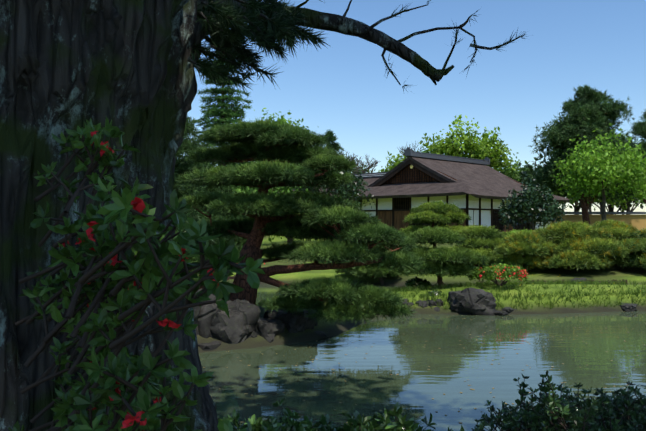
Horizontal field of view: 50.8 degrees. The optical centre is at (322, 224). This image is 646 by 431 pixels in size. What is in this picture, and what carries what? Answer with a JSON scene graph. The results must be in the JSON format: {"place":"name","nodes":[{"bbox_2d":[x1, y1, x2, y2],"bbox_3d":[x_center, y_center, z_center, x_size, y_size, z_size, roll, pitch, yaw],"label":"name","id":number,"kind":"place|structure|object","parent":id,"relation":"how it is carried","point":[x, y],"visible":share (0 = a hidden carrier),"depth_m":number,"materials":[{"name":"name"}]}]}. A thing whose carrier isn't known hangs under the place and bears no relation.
{"place":"outdoors","nodes":[
{"label":"outdoors","id":0,"kind":"place"},
{"bbox_2d":[0,0,218,430],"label":"cedar","id":1,"kind":"object","parent":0,"point":[125,66],"visible":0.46,"depth_m":1.94,"materials":[{"name":"plant"}]},
{"bbox_2d":[187,0,520,84],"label":"cedar bough wood","id":2,"kind":"object","parent":1,"relation":"attached to","point":[343,24],"visible":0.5,"depth_m":3.29,"materials":[{"name":"brown wood"}]},
{"bbox_2d":[190,0,531,93],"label":"cedar bough sprays","id":3,"kind":"object","parent":2,"relation":"attached to","point":[278,37],"visible":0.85,"depth_m":2.40,"materials":[{"name":"green plant"}]},
{"bbox_2d":[8,117,264,430],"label":"azalea","id":4,"kind":"object","parent":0,"point":[117,214],"depth_m":1.25,"materials":[{"name":"green plant"}]},
{"bbox_2d":[279,177,380,201],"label":"wing roof","id":5,"kind":"structure","parent":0,"point":[371,180],"depth_m":69.50,"materials":[{"name":"brown tile"}]},
{"bbox_2d":[351,172,387,177],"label":"wing ridge tiles","id":6,"kind":"object","parent":5,"relation":"on","point":[370,176],"visible":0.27,"depth_m":70.04,"materials":[{"name":"grey tile"}]},
{"bbox_2d":[177,0,645,214],"label":"sky","id":7,"kind":"structure","parent":0,"point":[342,88],"materials":[{"name":"blue"}]},
{"bbox_2d":[190,285,645,430],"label":"pond water","id":8,"kind":"structure","parent":0,"point":[368,384],"depth_m":10.41,"materials":[{"name":"green liquid"}]},
{"bbox_2d":[198,340,221,350],"bbox_3d":[-1.960,2.114,11.822,0.346,0.211,0.520,0,0,30],"label":"shore stone","id":9,"kind":"object","parent":8,"relation":"in","point":[213,345],"visible":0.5,"depth_m":11.66,"materials":[{"name":"grey stone"}]},
{"bbox_2d":[202,315,633,422],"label":"floating leaves","id":10,"kind":"object","parent":8,"relation":"on","point":[429,366],"visible":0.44,"depth_m":10.35,"materials":[{"name":"brown"}]},
{"bbox_2d":[192,235,645,352],"bbox_3d":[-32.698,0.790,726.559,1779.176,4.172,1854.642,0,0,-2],"label":"ground","id":11,"kind":"structure","parent":0,"point":[628,274],"depth_m":18.27,"materials":[{"name":"green plant"}]},
{"bbox_2d":[192,306,199,334],"bbox_3d":[-2.530,1.753,12.165,0.719,1.111,0.931,0,0,-16],"label":"rock","id":12,"kind":"object","parent":11,"relation":"on","point":[196,309],"visible":0.02,"depth_m":11.82,"materials":[{"name":"grey stone"}]},
{"bbox_2d":[173,115,234,257],"bbox_3d":[-6.778,-2.038,27.331,6.896,7.966,6.727,0,0,-2],"label":"tree","id":13,"kind":"object","parent":11,"relation":"on","point":[188,144],"visible":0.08,"depth_m":27.09,"materials":[{"name":"green plant"}]},
{"bbox_2d":[180,254,230,288],"bbox_3d":[-2.626,1.207,12.663,1.819,1.457,1.732,0,0,-2],"label":"shrub","id":14,"kind":"object","parent":11,"relation":"on","point":[196,259],"depth_m":12.53,"materials":[{"name":"green plant"}]},
{"bbox_2d":[195,289,221,337],"bbox_3d":[-2.139,1.710,12.232,0.803,1.233,0.751,0,0,-2],"label":"rock","id":15,"kind":"object","parent":11,"relation":"on","point":[208,312],"visible":0.1,"depth_m":11.89,"materials":[{"name":"grey stone"}]},
{"bbox_2d":[181,157,249,258],"bbox_3d":[-5.190,-0.431,29.672,5.236,5.417,5.956,0,0,-2],"label":"tree","id":16,"kind":"object","parent":11,"relation":"on","point":[239,243],"visible":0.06,"depth_m":28.89,"materials":[{"name":"green plant"}]},
{"bbox_2d":[186,52,257,192],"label":"conifer tree","id":17,"kind":"object","parent":11,"relation":"on","point":[209,113],"depth_m":45.27,"materials":[{"name":"green plant"}]},
{"bbox_2d":[210,299,260,343],"bbox_3d":[-1.675,1.821,12.330,1.092,0.943,0.986,0,0,-2],"label":"rock","id":18,"kind":"object","parent":11,"relation":"on","point":[238,326],"visible":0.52,"depth_m":12.04,"materials":[{"name":"grey stone"}]},
{"bbox_2d":[229,244,262,303],"bbox_3d":[-1.530,1.189,13.316,0.676,1.619,0.566,0,0,-45],"label":"tree trunk","id":19,"kind":"object","parent":11,"relation":"on","point":[249,293],"visible":0.42,"depth_m":13.13,"materials":[{"name":"brown plant"}]},
{"bbox_2d":[228,185,278,219],"bbox_3d":[-5.072,-0.589,37.871,6.018,4.290,5.782,0,0,-2],"label":"tree","id":20,"kind":"object","parent":11,"relation":"on","point":[250,191],"depth_m":37.05,"materials":[{"name":"green plant"}]},
{"bbox_2d":[208,162,308,196],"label":"tree","id":21,"kind":"object","parent":11,"relation":"on","point":[277,191],"depth_m":45.92,"materials":[{"name":"green plant"}]},
{"bbox_2d":[254,318,285,342],"bbox_3d":[-1.182,1.983,12.664,0.910,0.547,0.724,0,0,24],"label":"rock","id":22,"kind":"object","parent":11,"relation":"on","point":[268,329],"visible":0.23,"depth_m":12.34,"materials":[{"name":"grey stone"}]},
{"bbox_2d":[268,189,296,242],"bbox_3d":[-1.840,-0.314,39.434,5.889,3.684,5.712,0,0,-2],"label":"tree","id":23,"kind":"object","parent":11,"relation":"on","point":[269,239],"depth_m":39.47,"materials":[{"name":"green plant"}]},
{"bbox_2d":[254,108,314,235],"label":"green tree","id":24,"kind":"object","parent":11,"relation":"on","point":[282,120],"depth_m":69.34,"materials":[{"name":"green plant"}]},
{"bbox_2d":[264,308,316,332],"bbox_3d":[-0.644,1.938,13.164,0.953,0.662,0.910,0,0,44],"label":"rock","id":25,"kind":"object","parent":11,"relation":"on","point":[295,322],"visible":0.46,"depth_m":12.82,"materials":[{"name":"grey stone"}]},
{"bbox_2d":[175,117,424,328],"bbox_3d":[-0.553,-0.050,13.331,4.974,4.009,3.788,0,0,-2],"label":"pine","id":26,"kind":"object","parent":11,"relation":"on","point":[359,234],"depth_m":12.53,"materials":[{"name":"green plant"}]},
{"bbox_2d":[290,130,350,171],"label":"tree","id":27,"kind":"object","parent":11,"relation":"on","point":[330,136],"visible":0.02,"depth_m":78.58,"materials":[{"name":"green plant"}]},
{"bbox_2d":[293,169,375,209],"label":"tree","id":28,"kind":"object","parent":11,"relation":"on","point":[345,191],"depth_m":51.38,"materials":[{"name":"green plant"}]},
{"bbox_2d":[218,400,463,430],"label":"shrub","id":29,"kind":"object","parent":11,"relation":"on","point":[374,423],"depth_m":2.78,"materials":[{"name":"green plant"}]},
{"bbox_2d":[341,151,377,173],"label":"tree","id":30,"kind":"object","parent":11,"relation":"on","point":[359,160],"visible":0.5,"depth_m":95.02,"materials":[{"name":"grey plant"}]},
{"bbox_2d":[352,155,376,173],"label":"tree","id":31,"kind":"object","parent":11,"relation":"on","point":[366,166],"visible":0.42,"depth_m":102.97,"materials":[{"name":"grey plant"}]},
{"bbox_2d":[333,261,406,278],"bbox_3d":[1.817,1.274,24.588,2.791,1.315,2.424,0,0,-2],"label":"shrub","id":32,"kind":"object","parent":11,"relation":"on","point":[358,271],"depth_m":23.72,"materials":[{"name":"green plant"}]},
{"bbox_2d":[370,266,396,284],"bbox_3d":[2.087,1.690,23.983,1.056,0.895,0.925,0,0,-2],"label":"lawn shrub","id":33,"kind":"object","parent":11,"relation":"on","point":[386,272],"depth_m":23.76,"materials":[{"name":"green plant"}]},
{"bbox_2d":[378,152,405,171],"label":"green tree","id":34,"kind":"object","parent":11,"relation":"on","point":[389,167],"visible":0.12,"depth_m":94.65,"materials":[{"name":"green plant"}]},
{"bbox_2d":[401,299,413,307],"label":"rock","id":35,"kind":"object","parent":11,"relation":"on","point":[407,303],"visible":0.12,"depth_m":16.71,"materials":[{"name":"grey stone"}]},
{"bbox_2d":[397,143,422,159],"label":"tree","id":36,"kind":"object","parent":11,"relation":"on","point":[409,146],"visible":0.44,"depth_m":99.48,"materials":[{"name":"grey plant"}]},
{"bbox_2d":[405,276,431,287],"bbox_3d":[2.748,1.687,19.514,0.791,0.411,0.696,0,0,-2],"label":"lawn shrub","id":37,"kind":"object","parent":11,"relation":"on","point":[424,282],"depth_m":19.37,"materials":[{"name":"green plant"}]},
{"bbox_2d":[404,139,436,157],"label":"tree","id":38,"kind":"object","parent":11,"relation":"on","point":[426,151],"depth_m":107.44,"materials":[{"name":"green plant"}]},
{"bbox_2d":[415,300,427,307],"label":"rock","id":39,"kind":"object","parent":11,"relation":"on","point":[420,303],"visible":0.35,"depth_m":16.76,"materials":[{"name":"grey stone"}]},
{"bbox_2d":[227,275,626,284],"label":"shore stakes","id":40,"kind":"object","parent":11,"relation":"on","point":[233,277],"visible":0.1,"depth_m":23.20,"materials":[{"name":"brown wood"}]},
{"bbox_2d":[428,289,441,295],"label":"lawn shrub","id":41,"kind":"object","parent":11,"relation":"on","point":[434,293],"visible":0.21,"depth_m":17.57,"materials":[{"name":"green plant"}]},
{"bbox_2d":[427,299,443,306],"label":"rock","id":42,"kind":"object","parent":11,"relation":"on","point":[433,303],"visible":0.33,"depth_m":16.73,"materials":[{"name":"grey stone"}]},
{"bbox_2d":[399,200,472,236],"bbox_3d":[5.376,0.235,33.341,4.402,2.878,3.570,0,0,-2],"label":"lawn pine","id":43,"kind":"object","parent":11,"relation":"on","point":[440,212],"depth_m":32.60,"materials":[{"name":"green plant"}]},
{"bbox_2d":[388,226,489,288],"bbox_3d":[3.201,0.965,19.032,2.722,1.772,2.471,0,0,-2],"label":"lawn pine","id":44,"kind":"object","parent":11,"relation":"on","point":[446,261],"depth_m":18.40,"materials":[{"name":"green plant"}]},
{"bbox_2d":[255,278,645,309],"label":"lawn grass","id":45,"kind":"structure","parent":11,"relation":"on","point":[408,288],"depth_m":17.73,"materials":[{"name":"green plant"}]},
{"bbox_2d":[358,194,553,234],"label":"house wall","id":46,"kind":"structure","parent":11,"relation":"on","point":[386,203],"depth_m":59.35,"materials":[{"name":"white paint"}]},
{"bbox_2d":[378,210,512,231],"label":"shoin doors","id":47,"kind":"structure","parent":46,"relation":"attached to","point":[385,217],"depth_m":61.48,"materials":[{"name":"brown wood"}]},
{"bbox_2d":[338,156,571,202],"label":"roof","id":48,"kind":"structure","parent":46,"relation":"attached to","point":[480,181],"depth_m":61.47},
{"bbox_2d":[372,159,450,186],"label":"gable","id":49,"kind":"structure","parent":48,"relation":"attached to","point":[402,167],"depth_m":62.15,"materials":[{"name":"brown wood"}]},
{"bbox_2d":[405,147,489,164],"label":"shoin ridge tiles","id":50,"kind":"object","parent":48,"relation":"on","point":[410,152],"visible":1,"depth_m":65.41,"materials":[{"name":"grey tile"}]},
{"bbox_2d":[385,164,524,185],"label":"shoin gable boards","id":51,"kind":"object","parent":48,"relation":"attached to","point":[398,179],"visible":0.12,"depth_m":62.51,"materials":[{"name":"brown wood"}]},
{"bbox_2d":[362,210,550,229],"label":"sliding door","id":52,"kind":"structure","parent":46,"relation":"attached to","point":[476,217],"depth_m":57.28,"materials":[{"name":"white paper"}]},
{"bbox_2d":[394,197,552,235],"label":"shoin interior","id":53,"kind":"object","parent":46,"relation":"attached to","point":[406,206],"depth_m":61.17,"materials":[{"name":"brown wood"}]},
{"bbox_2d":[419,114,494,158],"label":"ridge tree","id":54,"kind":"object","parent":11,"relation":"on","point":[469,147],"depth_m":87.09,"materials":[{"name":"green plant"}]},
{"bbox_2d":[447,287,496,315],"bbox_3d":[3.643,1.915,16.655,1.220,0.744,0.968,0,0,-2],"label":"rock","id":55,"kind":"object","parent":11,"relation":"on","point":[471,301],"visible":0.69,"depth_m":16.32,"materials":[{"name":"grey stone"}]},
{"bbox_2d":[452,224,506,265],"bbox_3d":[6.358,0.829,27.450,4.274,1.751,3.830,0,0,-2],"label":"shrub","id":56,"kind":"object","parent":11,"relation":"on","point":[488,240],"depth_m":26.98,"materials":[{"name":"green plant"}]},
{"bbox_2d":[475,127,518,171],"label":"ridge tree","id":57,"kind":"object","parent":11,"relation":"on","point":[498,157],"visible":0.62,"depth_m":91.54,"materials":[{"name":"green plant"}]},
{"bbox_2d":[493,311,507,315],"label":"rock","id":58,"kind":"object","parent":11,"relation":"on","point":[499,313],"visible":0.65,"depth_m":16.21,"materials":[{"name":"grey stone"}]},
{"bbox_2d":[501,307,516,312],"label":"rock","id":59,"kind":"object","parent":11,"relation":"on","point":[508,309],"visible":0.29,"depth_m":16.45,"materials":[{"name":"grey stone"}]},
{"bbox_2d":[497,152,535,182],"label":"tree","id":60,"kind":"object","parent":11,"relation":"on","point":[514,174],"visible":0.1,"depth_m":98.18,"materials":[{"name":"green plant"}]},
{"bbox_2d":[503,229,531,237],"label":"hedge leaves","id":61,"kind":"object","parent":11,"relation":"on","point":[511,231],"visible":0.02,"depth_m":40.43,"materials":[{"name":"green plant"}]},
{"bbox_2d":[492,230,560,269],"bbox_3d":[7.595,0.988,25.180,2.641,1.678,2.611,0,0,-2],"label":"shrub","id":62,"kind":"object","parent":11,"relation":"on","point":[517,246],"depth_m":24.70,"materials":[{"name":"green plant"}]},
{"bbox_2d":[498,179,565,229],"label":"camellia tree","id":63,"kind":"object","parent":11,"relation":"on","point":[531,199],"depth_m":44.54,"materials":[{"name":"green plant"}]},
{"bbox_2d":[517,150,558,211],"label":"tree","id":64,"kind":"object","parent":11,"relation":"on","point":[524,174],"depth_m":90.50,"materials":[{"name":"green plant"}]},
{"bbox_2d":[471,370,645,430],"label":"shrub","id":65,"kind":"object","parent":11,"relation":"on","point":[595,408],"depth_m":2.71,"materials":[{"name":"green plant"}]},
{"bbox_2d":[551,188,580,214],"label":"tree","id":66,"kind":"object","parent":11,"relation":"on","point":[575,208],"depth_m":86.28,"materials":[{"name":"green plant"}]},
{"bbox_2d":[510,220,630,269],"bbox_3d":[9.518,0.800,25.978,4.882,1.940,5.288,0,0,-2],"label":"shrub","id":67,"kind":"object","parent":11,"relation":"on","point":[580,244],"depth_m":24.73,"materials":[{"name":"green plant"}]},
{"bbox_2d":[571,277,586,284],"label":"rock","id":68,"kind":"object","parent":11,"relation":"on","point":[580,279],"visible":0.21,"depth_m":22.40,"materials":[{"name":"grey stone"}]},
{"bbox_2d":[527,84,642,222],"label":"tree","id":69,"kind":"object","parent":11,"relation":"on","point":[588,110],"depth_m":71.12,"materials":[{"name":"green plant"}]},
{"bbox_2d":[550,123,645,221],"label":"fresh tree","id":70,"kind":"object","parent":11,"relation":"on","point":[587,170],"depth_m":49.47,"materials":[{"name":"green plant"}]},
{"bbox_2d":[576,195,645,214],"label":"tree","id":71,"kind":"object","parent":11,"relation":"on","point":[623,208],"depth_m":82.25,"materials":[{"name":"green plant"}]},
{"bbox_2d":[578,201,645,214],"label":"tree belt","id":72,"kind":"object","parent":11,"relation":"on","point":[616,207],"depth_m":117.77,"materials":[{"name":"green plant"}]},
{"bbox_2d":[591,218,639,264],"bbox_3d":[11.857,0.795,27.892,4.490,1.886,3.501,0,0,-2],"label":"shrub","id":73,"kind":"object","parent":11,"relation":"on","point":[621,230],"depth_m":26.93,"materials":[{"name":"green plant"}]},
{"bbox_2d":[598,198,644,214],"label":"tree","id":74,"kind":"object","parent":11,"relation":"on","point":[628,209],"depth_m":86.81,"materials":[{"name":"green plant"}]},
{"bbox_2d":[608,110,645,205],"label":"tree","id":75,"kind":"object","parent":11,"relation":"on","point":[639,129],"depth_m":60.94,"materials":[{"name":"green plant"}]},
{"bbox_2d":[612,228,645,267],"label":"shrub","id":76,"kind":"object","parent":11,"relation":"on","point":[636,256],"visible":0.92,"depth_m":25.05,"materials":[{"name":"green plant"}]},
{"bbox_2d":[620,303,637,311],"bbox_3d":[7.681,2.109,17.350,0.640,0.241,0.685,0,0,-29],"label":"rock","id":77,"kind":"object","parent":11,"relation":"on","point":[627,307],"visible":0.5,"depth_m":17.04,"materials":[{"name":"grey stone"}]},
{"bbox_2d":[465,260,529,285],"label":"flowering bush","id":78,"kind":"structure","parent":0,"point":[487,274],"depth_m":18.31,"materials":[{"name":"green plant"}]},
{"bbox_2d":[554,215,645,230],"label":"precinct wall","id":79,"kind":"structure","parent":0,"point":[638,222],"depth_m":77.21,"materials":[{"name":"beige paint"}]},
{"bbox_2d":[556,212,645,213],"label":"precinct wall tiles","id":80,"kind":"object","parent":79,"relation":"on","point":[607,213],"visible":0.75,"depth_m":76.72,"materials":[{"name":"grey tile"}]}
]}

